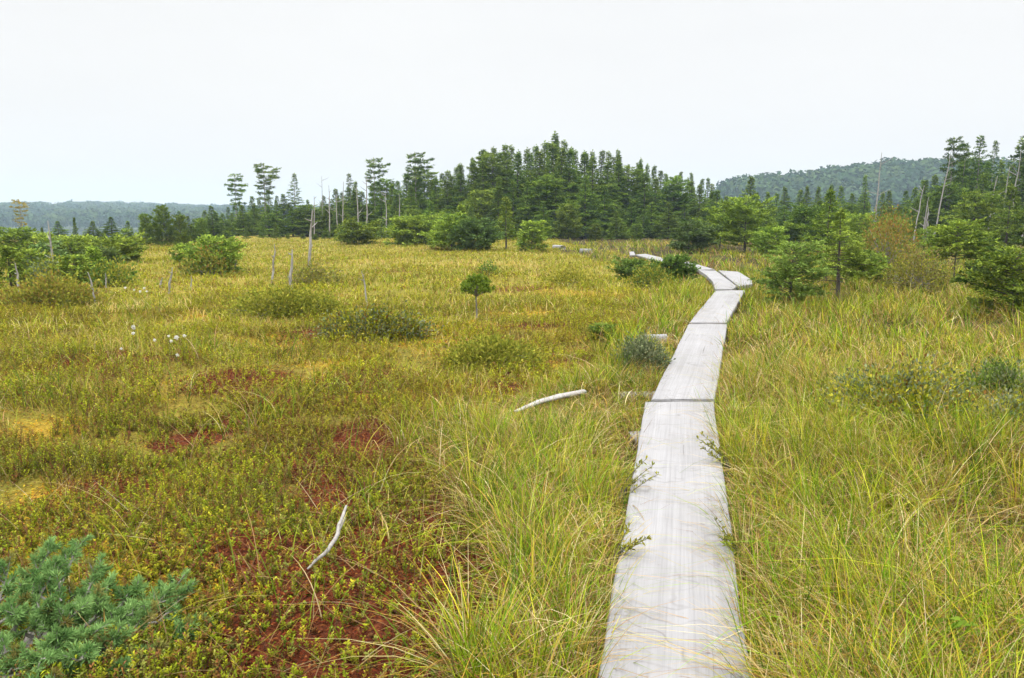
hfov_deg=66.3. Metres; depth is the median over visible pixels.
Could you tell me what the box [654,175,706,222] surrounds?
spruce tree
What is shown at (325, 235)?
spruce tree
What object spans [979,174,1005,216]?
spruce tree
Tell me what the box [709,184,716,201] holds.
spruce tree
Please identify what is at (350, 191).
conifer tree
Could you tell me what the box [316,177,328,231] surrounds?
dead tree
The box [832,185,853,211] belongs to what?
spruce tree
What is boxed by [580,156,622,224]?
spruce tree
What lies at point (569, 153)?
spruce tree
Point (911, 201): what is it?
spruce tree
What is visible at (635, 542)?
shrub shoot
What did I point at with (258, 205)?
spruce tree
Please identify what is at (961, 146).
conifer tree
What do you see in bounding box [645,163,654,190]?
spruce tree
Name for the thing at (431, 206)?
spruce tree
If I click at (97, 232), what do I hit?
spruce tree
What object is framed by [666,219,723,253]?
conifer bush
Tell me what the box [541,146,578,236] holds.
spruce tree
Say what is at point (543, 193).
spruce tree
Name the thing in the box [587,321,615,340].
conifer bush
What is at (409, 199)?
spruce tree
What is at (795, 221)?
conifer bush
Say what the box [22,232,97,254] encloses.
conifer bush
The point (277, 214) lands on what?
spruce tree
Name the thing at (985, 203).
conifer tree
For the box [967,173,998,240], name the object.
spruce tree
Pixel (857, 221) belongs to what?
conifer bush
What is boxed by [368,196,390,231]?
spruce tree
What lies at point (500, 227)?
spruce tree
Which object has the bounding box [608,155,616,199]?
spruce tree
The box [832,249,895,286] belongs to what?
conifer bush
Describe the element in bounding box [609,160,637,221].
spruce tree
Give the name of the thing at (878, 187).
dead tree
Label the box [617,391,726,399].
sleeper beam
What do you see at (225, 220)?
spruce tree
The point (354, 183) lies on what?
spruce tree
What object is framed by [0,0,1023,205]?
sky
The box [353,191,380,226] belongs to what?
spruce tree
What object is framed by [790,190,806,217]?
spruce tree
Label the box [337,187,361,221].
spruce tree
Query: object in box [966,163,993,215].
spruce tree
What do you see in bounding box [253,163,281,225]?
conifer tree
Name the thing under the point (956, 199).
spruce tree
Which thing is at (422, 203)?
spruce tree
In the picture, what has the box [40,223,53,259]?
dead tree
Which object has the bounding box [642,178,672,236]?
spruce tree
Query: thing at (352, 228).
conifer bush
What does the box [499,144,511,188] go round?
spruce tree
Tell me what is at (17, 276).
dead tree
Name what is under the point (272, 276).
dead tree
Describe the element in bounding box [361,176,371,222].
dead tree
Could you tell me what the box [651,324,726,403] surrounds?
boardwalk plank
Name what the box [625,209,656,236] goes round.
spruce tree
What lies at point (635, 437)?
sleeper beam
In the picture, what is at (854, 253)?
conifer tree
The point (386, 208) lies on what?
dead tree
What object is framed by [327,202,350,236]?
spruce tree
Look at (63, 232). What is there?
spruce tree
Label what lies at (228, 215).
conifer tree
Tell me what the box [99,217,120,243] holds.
spruce tree
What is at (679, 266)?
conifer bush
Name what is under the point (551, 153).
spruce tree
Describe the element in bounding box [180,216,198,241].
spruce tree
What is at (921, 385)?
shrub
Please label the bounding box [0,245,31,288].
conifer bush
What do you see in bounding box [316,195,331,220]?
spruce tree
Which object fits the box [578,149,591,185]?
spruce tree
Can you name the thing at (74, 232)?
conifer tree
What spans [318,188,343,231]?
spruce tree
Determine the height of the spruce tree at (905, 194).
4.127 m
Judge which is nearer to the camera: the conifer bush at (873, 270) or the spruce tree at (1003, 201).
the conifer bush at (873, 270)
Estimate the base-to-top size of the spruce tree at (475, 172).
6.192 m
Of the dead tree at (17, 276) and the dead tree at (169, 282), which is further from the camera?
the dead tree at (17, 276)
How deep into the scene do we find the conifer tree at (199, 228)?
49.33 m
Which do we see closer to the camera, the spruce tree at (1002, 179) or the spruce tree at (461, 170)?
the spruce tree at (1002, 179)
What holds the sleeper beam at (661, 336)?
on the ground at (270, 630)
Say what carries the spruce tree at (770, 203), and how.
on the ground at (270, 630)
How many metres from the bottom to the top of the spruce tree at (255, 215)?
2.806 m
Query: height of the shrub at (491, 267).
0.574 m
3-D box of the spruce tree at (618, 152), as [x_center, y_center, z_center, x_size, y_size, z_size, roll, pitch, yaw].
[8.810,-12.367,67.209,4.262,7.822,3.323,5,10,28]
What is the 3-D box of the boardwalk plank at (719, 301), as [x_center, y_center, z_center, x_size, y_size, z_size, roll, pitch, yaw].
[3.628,-0.581,13.591,0.573,0.091,5.348,3,9,19]
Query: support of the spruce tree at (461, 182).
on the ground at (270, 630)
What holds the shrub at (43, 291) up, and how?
on the ground at (270, 630)
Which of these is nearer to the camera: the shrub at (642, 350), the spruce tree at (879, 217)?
the shrub at (642, 350)
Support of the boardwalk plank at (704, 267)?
on the ground at (270, 630)
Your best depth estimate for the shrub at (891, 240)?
19.61 m
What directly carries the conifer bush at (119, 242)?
on the ground at (270, 630)
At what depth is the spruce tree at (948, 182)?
56.96 m
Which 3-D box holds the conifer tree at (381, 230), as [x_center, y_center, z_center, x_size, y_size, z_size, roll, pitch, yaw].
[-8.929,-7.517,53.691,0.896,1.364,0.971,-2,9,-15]
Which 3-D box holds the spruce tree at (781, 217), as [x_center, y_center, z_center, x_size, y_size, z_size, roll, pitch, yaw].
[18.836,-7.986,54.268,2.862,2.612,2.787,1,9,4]
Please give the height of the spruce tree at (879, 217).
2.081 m
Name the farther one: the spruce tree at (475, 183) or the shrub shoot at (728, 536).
the spruce tree at (475, 183)
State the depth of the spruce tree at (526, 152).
68.20 m
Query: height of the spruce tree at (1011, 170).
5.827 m
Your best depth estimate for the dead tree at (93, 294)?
13.77 m
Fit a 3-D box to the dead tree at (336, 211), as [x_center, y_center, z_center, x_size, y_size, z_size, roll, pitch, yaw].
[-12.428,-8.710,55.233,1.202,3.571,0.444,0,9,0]
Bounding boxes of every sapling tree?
[446,204,480,243]
[459,273,494,318]
[492,196,519,250]
[918,216,999,275]
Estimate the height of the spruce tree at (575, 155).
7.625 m
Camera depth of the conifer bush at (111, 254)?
22.76 m
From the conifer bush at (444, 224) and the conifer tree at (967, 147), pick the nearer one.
the conifer bush at (444, 224)
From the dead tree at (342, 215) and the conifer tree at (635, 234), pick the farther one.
the dead tree at (342, 215)
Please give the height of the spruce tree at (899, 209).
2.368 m
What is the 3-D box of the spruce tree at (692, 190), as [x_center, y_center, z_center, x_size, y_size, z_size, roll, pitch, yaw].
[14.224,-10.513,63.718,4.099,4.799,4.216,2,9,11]
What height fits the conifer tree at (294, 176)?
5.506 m
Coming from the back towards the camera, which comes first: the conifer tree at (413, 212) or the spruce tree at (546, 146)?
the spruce tree at (546, 146)
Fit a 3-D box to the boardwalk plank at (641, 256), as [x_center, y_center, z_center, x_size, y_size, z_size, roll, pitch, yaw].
[5.154,-2.916,28.430,0.670,0.092,5.934,0,9,-1]
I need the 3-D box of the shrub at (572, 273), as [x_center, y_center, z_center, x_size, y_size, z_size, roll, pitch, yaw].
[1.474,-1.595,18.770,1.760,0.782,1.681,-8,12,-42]
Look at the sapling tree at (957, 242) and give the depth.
17.45 m
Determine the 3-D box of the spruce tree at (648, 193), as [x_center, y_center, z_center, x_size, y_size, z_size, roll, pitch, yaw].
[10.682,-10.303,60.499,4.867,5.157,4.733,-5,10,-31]
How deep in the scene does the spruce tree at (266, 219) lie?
61.90 m
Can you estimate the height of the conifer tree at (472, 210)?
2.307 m
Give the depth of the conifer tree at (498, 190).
53.95 m
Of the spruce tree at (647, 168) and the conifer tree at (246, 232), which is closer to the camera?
the conifer tree at (246, 232)
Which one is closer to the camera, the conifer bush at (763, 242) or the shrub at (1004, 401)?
the shrub at (1004, 401)
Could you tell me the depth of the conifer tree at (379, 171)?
64.62 m
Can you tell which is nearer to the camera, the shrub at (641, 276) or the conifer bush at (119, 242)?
the shrub at (641, 276)
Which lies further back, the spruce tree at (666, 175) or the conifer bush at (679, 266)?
the spruce tree at (666, 175)
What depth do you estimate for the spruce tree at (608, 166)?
59.92 m
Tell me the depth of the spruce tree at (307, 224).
62.93 m
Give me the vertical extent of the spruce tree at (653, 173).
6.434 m
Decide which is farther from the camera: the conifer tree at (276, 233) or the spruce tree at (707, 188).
the spruce tree at (707, 188)
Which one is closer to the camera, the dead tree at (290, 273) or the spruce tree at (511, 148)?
the dead tree at (290, 273)
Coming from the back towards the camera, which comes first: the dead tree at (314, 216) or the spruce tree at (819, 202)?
the dead tree at (314, 216)
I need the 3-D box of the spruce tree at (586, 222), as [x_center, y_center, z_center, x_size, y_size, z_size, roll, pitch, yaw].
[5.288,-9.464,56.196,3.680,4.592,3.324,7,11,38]
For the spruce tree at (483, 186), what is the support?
on the ground at (270, 630)
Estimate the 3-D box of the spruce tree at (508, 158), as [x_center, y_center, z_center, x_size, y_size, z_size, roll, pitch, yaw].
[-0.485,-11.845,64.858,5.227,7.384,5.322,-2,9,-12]
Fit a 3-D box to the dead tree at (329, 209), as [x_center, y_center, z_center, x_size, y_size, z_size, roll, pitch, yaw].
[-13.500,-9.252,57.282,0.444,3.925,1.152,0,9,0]
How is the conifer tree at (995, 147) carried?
on the ground at (270, 630)
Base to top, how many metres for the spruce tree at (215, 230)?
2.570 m
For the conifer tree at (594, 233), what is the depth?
52.55 m
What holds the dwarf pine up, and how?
on the ground at (270, 630)
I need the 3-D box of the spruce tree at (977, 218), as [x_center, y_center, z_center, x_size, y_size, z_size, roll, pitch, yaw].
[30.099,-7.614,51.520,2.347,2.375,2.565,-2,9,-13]
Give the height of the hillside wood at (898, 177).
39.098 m
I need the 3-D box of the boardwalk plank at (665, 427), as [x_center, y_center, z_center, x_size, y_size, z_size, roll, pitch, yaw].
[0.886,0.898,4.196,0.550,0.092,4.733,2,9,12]
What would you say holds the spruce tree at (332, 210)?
on the ground at (270, 630)
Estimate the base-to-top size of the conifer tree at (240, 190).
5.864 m
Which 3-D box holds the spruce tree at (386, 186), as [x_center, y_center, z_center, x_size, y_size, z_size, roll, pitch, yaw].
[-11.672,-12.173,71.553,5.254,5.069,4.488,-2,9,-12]
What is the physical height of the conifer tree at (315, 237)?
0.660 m
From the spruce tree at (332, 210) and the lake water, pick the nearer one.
the spruce tree at (332, 210)
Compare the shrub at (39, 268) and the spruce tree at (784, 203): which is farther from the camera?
the spruce tree at (784, 203)
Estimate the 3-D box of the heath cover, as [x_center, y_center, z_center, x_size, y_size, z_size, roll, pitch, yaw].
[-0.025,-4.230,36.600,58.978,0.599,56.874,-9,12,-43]
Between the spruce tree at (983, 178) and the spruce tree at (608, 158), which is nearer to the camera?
the spruce tree at (983, 178)
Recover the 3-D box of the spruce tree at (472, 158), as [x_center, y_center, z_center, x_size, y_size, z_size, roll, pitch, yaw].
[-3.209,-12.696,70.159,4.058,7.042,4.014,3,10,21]
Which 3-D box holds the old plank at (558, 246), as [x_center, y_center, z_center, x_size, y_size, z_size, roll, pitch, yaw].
[2.242,-4.349,37.425,0.367,0.266,1.103,-3,9,-17]
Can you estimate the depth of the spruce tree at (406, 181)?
67.67 m
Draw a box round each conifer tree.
[72,217,78,235]
[135,212,156,245]
[148,204,174,246]
[167,214,191,244]
[190,217,209,240]
[224,173,247,218]
[224,207,234,225]
[227,202,238,221]
[240,225,250,238]
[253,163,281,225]
[256,222,268,238]
[270,223,281,239]
[274,195,288,219]
[279,173,303,213]
[312,234,319,239]
[342,173,361,213]
[364,157,390,210]
[377,220,386,237]
[403,208,426,229]
[404,152,434,209]
[439,208,455,237]
[458,188,512,228]
[466,206,474,236]
[478,185,507,235]
[550,202,583,238]
[587,223,603,240]
[628,223,644,240]
[692,200,742,249]
[710,194,783,253]
[756,217,776,238]
[792,187,856,285]
[810,207,889,298]
[833,215,862,235]
[938,187,1020,246]
[939,136,973,218]
[947,145,972,205]
[959,135,1001,198]
[974,183,1023,253]
[983,141,1005,199]
[990,138,1023,211]
[1006,136,1023,196]
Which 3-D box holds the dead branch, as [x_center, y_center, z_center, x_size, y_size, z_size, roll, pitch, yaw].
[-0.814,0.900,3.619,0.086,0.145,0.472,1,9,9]
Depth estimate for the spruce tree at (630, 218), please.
59.01 m
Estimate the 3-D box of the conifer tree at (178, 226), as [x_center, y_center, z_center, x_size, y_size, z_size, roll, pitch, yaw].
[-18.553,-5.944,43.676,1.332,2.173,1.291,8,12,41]
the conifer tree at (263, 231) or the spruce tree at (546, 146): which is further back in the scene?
the spruce tree at (546, 146)
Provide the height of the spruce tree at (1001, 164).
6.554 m
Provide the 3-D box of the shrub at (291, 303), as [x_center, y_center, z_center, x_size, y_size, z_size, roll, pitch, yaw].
[-3.530,-0.612,12.092,2.253,0.676,1.377,0,9,0]
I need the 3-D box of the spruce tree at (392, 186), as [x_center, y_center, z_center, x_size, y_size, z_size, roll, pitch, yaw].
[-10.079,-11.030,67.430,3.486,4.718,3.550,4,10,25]
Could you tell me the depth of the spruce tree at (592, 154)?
70.00 m
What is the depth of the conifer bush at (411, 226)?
41.44 m
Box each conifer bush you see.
[0,226,48,252]
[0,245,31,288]
[7,245,48,281]
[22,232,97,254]
[24,236,71,265]
[50,253,96,285]
[77,244,129,269]
[78,228,151,262]
[81,245,109,275]
[166,240,200,260]
[176,233,249,273]
[333,217,385,243]
[381,210,447,245]
[417,210,465,249]
[446,214,505,250]
[513,219,550,252]
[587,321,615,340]
[606,255,651,280]
[646,252,700,282]
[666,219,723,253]
[747,226,790,255]
[748,239,837,308]
[777,203,832,243]
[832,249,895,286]
[839,211,884,251]
[877,217,913,246]
[911,228,939,250]
[949,241,1023,318]
[952,248,1019,285]
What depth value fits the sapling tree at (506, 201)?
37.73 m
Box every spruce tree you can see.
[51,221,69,236]
[81,221,103,242]
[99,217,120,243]
[113,221,135,239]
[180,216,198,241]
[191,210,216,233]
[202,205,235,238]
[214,213,237,235]
[227,204,262,235]
[227,213,242,235]
[236,204,261,235]
[244,196,262,223]
[249,193,278,235]
[253,205,287,236]
[255,199,272,233]
[266,200,288,236]
[277,194,295,232]
[281,207,307,235]
[289,204,322,235]
[313,205,334,236]
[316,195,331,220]
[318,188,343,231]
[320,227,330,238]
[322,198,346,233]
[327,191,366,231]
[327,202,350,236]
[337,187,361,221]
[347,180,365,215]
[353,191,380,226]
[361,178,404,218]
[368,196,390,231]
[376,193,404,234]
[378,197,398,235]
[379,218,393,237]
[382,184,404,216]
[387,186,425,225]
[396,172,418,211]
[397,168,443,213]
[410,182,426,216]
[420,178,444,213]
[423,179,437,210]
[423,201,438,220]
[434,176,457,208]
[434,180,455,218]
[437,173,446,195]
[439,170,455,200]
[440,174,467,212]
[444,161,482,213]
[445,167,457,192]
[450,151,520,212]
[453,163,465,191]
[455,165,465,204]
[460,181,484,217]
[466,157,475,188]
[468,159,492,200]
[482,175,516,235]
[486,146,497,185]
[494,210,518,238]
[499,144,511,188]
[500,150,521,195]
[502,153,542,228]
[506,180,527,236]
[508,144,519,179]
[508,149,558,213]
[510,151,542,198]
[513,174,583,232]
[516,180,540,233]
[519,147,530,176]
[522,201,556,238]
[524,144,544,189]
[532,142,577,202]
[532,179,568,237]
[537,140,550,187]
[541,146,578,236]
[544,131,564,173]
[547,148,590,235]
[559,139,567,172]
[565,151,598,201]
[566,146,583,183]
[567,175,610,238]
[572,150,582,179]
[572,185,607,237]
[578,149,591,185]
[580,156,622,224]
[589,149,595,192]
[591,160,627,228]
[593,150,608,192]
[594,185,634,237]
[600,151,612,178]
[603,164,652,214]
[603,211,630,238]
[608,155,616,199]
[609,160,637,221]
[610,148,625,192]
[622,173,677,237]
[624,201,649,237]
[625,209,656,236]
[628,164,649,204]
[628,175,648,216]
[638,157,643,181]
[641,201,665,237]
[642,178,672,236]
[644,202,679,239]
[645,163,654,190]
[649,166,660,195]
[654,170,664,205]
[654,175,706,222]
[661,173,669,205]
[662,177,685,228]
[665,204,695,236]
[676,180,697,218]
[680,185,708,222]
[685,173,695,203]
[692,190,723,222]
[696,178,708,208]
[702,178,712,204]
[703,191,717,213]
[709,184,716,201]
[735,176,769,228]
[764,192,779,223]
[770,193,783,223]
[773,205,792,238]
[777,186,794,220]
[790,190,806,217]
[800,185,812,209]
[806,186,825,228]
[812,200,827,239]
[821,184,836,209]
[824,203,836,223]
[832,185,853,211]
[835,203,859,228]
[845,193,863,211]
[856,176,875,232]
[873,192,890,219]
[874,209,887,231]
[880,191,896,218]
[893,190,910,215]
[895,205,918,234]
[901,186,919,226]
[907,180,936,226]
[907,199,920,235]
[908,196,940,234]
[912,179,926,206]
[914,182,968,229]
[918,208,951,237]
[923,174,939,201]
[933,168,959,214]
[946,156,990,199]
[949,175,972,219]
[956,206,983,237]
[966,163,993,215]
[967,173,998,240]
[975,208,995,239]
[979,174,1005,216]
[982,196,1022,242]
[994,158,1007,185]
[995,163,1021,207]
[995,181,1022,221]
[998,197,1023,243]
[1011,202,1023,243]
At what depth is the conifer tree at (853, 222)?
47.24 m
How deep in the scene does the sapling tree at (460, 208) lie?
38.61 m
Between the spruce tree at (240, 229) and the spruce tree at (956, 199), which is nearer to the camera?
the spruce tree at (956, 199)
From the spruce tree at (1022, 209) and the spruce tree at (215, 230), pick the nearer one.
the spruce tree at (1022, 209)
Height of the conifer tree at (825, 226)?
2.221 m
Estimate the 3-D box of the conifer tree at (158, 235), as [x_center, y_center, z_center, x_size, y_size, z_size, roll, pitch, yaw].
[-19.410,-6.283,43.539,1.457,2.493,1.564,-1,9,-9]
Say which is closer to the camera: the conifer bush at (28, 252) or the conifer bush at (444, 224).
the conifer bush at (28, 252)
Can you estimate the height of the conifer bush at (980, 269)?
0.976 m
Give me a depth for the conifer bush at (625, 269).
19.06 m
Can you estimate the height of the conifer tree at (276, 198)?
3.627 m
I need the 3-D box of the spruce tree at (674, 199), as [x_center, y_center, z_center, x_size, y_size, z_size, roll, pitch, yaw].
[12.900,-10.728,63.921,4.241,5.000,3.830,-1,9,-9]
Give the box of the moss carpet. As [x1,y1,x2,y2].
[0,294,682,677]
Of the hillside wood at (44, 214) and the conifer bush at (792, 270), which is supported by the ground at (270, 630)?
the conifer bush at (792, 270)
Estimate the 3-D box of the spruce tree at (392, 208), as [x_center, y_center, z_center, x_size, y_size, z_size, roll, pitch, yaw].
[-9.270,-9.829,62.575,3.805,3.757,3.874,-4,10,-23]
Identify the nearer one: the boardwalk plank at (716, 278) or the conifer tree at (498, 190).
the boardwalk plank at (716, 278)
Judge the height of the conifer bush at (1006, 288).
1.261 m
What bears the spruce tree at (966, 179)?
on the ground at (270, 630)
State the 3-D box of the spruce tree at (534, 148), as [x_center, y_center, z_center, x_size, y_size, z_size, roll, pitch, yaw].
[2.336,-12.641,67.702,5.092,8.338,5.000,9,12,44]
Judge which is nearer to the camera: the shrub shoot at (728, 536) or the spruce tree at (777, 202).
the shrub shoot at (728, 536)
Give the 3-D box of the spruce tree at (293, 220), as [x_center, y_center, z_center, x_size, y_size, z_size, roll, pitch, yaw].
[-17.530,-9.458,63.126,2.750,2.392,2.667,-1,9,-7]
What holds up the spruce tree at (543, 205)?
on the ground at (270, 630)
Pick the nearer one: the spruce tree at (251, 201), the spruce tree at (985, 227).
the spruce tree at (985, 227)
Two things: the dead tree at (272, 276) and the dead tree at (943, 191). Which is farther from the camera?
the dead tree at (943, 191)
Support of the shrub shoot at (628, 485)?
on the ground at (270, 630)
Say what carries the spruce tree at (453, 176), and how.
on the ground at (270, 630)
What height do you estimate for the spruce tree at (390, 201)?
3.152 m
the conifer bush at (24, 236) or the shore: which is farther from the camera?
the shore
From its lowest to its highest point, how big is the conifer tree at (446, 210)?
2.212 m
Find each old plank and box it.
[552,245,565,249]
[580,249,591,252]
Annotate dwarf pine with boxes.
[0,533,214,677]
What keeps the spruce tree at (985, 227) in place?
on the ground at (270, 630)
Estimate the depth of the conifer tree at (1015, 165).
52.81 m
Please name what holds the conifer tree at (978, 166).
on the ground at (270, 630)
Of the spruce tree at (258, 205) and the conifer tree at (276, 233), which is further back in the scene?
the spruce tree at (258, 205)
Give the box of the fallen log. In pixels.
[514,389,586,411]
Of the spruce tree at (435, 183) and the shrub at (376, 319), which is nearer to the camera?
the shrub at (376, 319)
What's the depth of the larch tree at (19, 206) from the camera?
51.63 m
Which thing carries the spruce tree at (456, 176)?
on the ground at (270, 630)
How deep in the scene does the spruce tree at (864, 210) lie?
64.88 m
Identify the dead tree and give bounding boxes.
[15,264,20,291]
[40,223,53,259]
[88,273,97,305]
[168,267,172,292]
[270,244,275,283]
[287,249,292,289]
[304,210,315,267]
[313,197,315,235]
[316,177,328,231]
[323,190,330,230]
[329,197,340,233]
[341,182,345,222]
[356,187,362,221]
[360,271,367,303]
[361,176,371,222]
[379,191,386,238]
[868,153,891,221]
[912,185,924,239]
[921,197,928,228]
[934,150,961,233]
[1003,167,1019,214]
[1005,153,1020,244]
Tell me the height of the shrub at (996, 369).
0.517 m
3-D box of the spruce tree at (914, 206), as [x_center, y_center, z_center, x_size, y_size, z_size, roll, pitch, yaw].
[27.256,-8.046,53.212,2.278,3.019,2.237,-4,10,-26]
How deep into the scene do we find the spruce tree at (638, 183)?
63.40 m
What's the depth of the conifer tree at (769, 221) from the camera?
47.74 m
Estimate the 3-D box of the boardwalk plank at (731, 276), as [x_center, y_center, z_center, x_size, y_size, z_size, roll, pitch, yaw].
[5.569,-1.480,19.326,0.498,0.085,4.991,2,9,10]
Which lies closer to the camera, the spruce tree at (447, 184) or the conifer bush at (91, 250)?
the conifer bush at (91, 250)
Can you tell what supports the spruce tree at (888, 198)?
on the ground at (270, 630)
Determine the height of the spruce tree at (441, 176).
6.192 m
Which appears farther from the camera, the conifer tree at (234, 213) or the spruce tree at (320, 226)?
the conifer tree at (234, 213)
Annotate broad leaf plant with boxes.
[927,616,978,643]
[970,614,1023,650]
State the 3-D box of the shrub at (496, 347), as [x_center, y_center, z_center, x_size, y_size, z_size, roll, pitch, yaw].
[-0.168,0.086,8.382,1.279,0.497,0.994,0,9,0]
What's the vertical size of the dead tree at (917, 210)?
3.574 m
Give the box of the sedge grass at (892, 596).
[0,236,1023,677]
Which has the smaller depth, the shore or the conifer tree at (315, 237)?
the conifer tree at (315, 237)
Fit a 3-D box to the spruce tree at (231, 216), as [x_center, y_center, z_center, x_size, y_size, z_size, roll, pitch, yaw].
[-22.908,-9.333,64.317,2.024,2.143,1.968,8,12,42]
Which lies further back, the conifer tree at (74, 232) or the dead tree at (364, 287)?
the conifer tree at (74, 232)
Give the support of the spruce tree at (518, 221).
on the ground at (270, 630)
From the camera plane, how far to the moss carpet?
4.39 m
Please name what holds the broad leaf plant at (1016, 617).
on the ground at (270, 630)
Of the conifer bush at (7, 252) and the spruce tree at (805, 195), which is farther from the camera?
the spruce tree at (805, 195)
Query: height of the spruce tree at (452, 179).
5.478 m
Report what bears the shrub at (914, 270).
on the ground at (270, 630)
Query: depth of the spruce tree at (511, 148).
70.04 m
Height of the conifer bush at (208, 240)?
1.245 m
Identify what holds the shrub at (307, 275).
on the ground at (270, 630)
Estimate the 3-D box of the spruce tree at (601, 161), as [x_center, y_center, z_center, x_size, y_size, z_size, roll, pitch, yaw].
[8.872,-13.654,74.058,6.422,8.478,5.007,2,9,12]
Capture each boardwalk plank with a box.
[598,401,751,677]
[636,254,662,260]
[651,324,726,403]
[685,262,714,272]
[690,290,744,323]
[699,270,736,290]
[718,270,751,289]
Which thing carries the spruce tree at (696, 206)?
on the ground at (270, 630)
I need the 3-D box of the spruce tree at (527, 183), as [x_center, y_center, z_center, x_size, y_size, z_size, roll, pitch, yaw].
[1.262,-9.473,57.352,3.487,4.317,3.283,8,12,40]
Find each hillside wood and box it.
[0,199,365,230]
[701,157,1020,221]
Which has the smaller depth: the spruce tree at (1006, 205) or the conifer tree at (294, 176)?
the spruce tree at (1006, 205)
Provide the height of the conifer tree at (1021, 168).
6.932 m
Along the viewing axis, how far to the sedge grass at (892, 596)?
4.41 m
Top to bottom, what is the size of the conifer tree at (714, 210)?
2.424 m
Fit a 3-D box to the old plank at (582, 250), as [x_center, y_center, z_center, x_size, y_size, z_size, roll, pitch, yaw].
[3.267,-3.865,34.508,0.550,0.236,0.262,5,10,28]
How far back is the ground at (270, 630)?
6.07 m
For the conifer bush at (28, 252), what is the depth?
18.33 m
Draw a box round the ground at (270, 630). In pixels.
[0,234,1023,677]
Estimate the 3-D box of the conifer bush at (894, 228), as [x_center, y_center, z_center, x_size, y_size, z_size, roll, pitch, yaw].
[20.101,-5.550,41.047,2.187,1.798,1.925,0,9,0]
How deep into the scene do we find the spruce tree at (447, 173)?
70.08 m
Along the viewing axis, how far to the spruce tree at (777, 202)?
68.52 m
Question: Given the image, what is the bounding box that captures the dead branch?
[307,505,346,569]
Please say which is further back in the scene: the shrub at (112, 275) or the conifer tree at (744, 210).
the conifer tree at (744, 210)
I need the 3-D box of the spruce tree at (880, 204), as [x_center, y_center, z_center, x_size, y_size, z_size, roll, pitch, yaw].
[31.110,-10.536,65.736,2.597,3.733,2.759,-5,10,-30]
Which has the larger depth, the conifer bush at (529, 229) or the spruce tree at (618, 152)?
the spruce tree at (618, 152)
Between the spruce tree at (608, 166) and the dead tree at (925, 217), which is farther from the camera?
the spruce tree at (608, 166)
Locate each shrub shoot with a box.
[608,523,651,583]
[619,455,659,508]
[696,431,730,485]
[714,518,741,564]
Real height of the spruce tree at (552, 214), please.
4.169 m
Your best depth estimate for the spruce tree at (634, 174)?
63.85 m
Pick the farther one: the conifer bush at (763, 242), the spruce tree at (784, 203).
the spruce tree at (784, 203)
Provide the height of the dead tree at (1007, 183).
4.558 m
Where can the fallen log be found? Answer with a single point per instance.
(563, 395)
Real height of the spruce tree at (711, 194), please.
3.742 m
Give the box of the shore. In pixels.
[5,224,138,229]
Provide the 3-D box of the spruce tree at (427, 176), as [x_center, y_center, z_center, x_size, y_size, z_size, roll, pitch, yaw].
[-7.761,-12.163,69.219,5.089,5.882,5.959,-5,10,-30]
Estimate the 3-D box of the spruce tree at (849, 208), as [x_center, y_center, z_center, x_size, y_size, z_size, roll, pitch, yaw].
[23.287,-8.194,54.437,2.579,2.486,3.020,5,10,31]
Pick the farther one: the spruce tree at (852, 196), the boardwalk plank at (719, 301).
the spruce tree at (852, 196)
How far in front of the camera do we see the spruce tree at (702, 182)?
67.07 m
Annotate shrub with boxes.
[0,266,114,310]
[11,246,85,285]
[75,253,142,287]
[171,241,243,276]
[209,279,350,322]
[276,257,346,286]
[303,298,446,343]
[436,325,554,374]
[473,258,502,275]
[534,258,602,287]
[612,325,675,379]
[623,257,681,288]
[806,350,1000,439]
[854,200,929,276]
[871,239,960,296]
[945,353,1023,399]
[973,379,1023,437]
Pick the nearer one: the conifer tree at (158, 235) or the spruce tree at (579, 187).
the conifer tree at (158, 235)
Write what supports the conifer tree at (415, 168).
on the ground at (270, 630)
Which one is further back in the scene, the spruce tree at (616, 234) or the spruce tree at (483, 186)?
the spruce tree at (483, 186)
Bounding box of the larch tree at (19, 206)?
[9,199,29,230]
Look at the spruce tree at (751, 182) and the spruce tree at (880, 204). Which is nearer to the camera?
the spruce tree at (751, 182)
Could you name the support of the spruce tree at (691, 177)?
on the ground at (270, 630)
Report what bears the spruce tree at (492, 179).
on the ground at (270, 630)
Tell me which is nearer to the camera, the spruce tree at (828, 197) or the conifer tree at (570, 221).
the conifer tree at (570, 221)
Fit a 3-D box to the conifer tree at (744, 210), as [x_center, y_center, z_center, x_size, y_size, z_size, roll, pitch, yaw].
[10.305,-5.010,34.296,3.027,2.675,3.022,-8,12,-43]
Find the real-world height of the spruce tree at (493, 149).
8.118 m
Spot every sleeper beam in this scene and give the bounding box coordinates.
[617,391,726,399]
[629,431,639,444]
[645,334,666,346]
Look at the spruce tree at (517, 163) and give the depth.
60.39 m
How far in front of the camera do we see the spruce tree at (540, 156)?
60.58 m
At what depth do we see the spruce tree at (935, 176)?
62.43 m
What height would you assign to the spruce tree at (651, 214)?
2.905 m
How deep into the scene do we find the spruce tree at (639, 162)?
66.46 m
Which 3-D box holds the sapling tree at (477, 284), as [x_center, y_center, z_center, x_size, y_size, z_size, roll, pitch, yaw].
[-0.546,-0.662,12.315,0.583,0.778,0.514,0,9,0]
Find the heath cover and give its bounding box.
[0,238,1023,677]
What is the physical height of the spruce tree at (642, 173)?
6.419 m
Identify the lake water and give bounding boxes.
[0,229,281,237]
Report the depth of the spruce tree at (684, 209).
56.65 m
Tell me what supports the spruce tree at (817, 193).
on the ground at (270, 630)
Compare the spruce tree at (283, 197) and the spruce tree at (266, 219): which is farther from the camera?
the spruce tree at (283, 197)
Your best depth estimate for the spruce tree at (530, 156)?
63.92 m
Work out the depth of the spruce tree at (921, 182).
64.81 m
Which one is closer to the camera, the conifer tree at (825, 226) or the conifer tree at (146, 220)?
the conifer tree at (825, 226)
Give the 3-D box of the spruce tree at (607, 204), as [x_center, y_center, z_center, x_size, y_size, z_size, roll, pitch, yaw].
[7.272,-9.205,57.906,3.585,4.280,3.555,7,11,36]

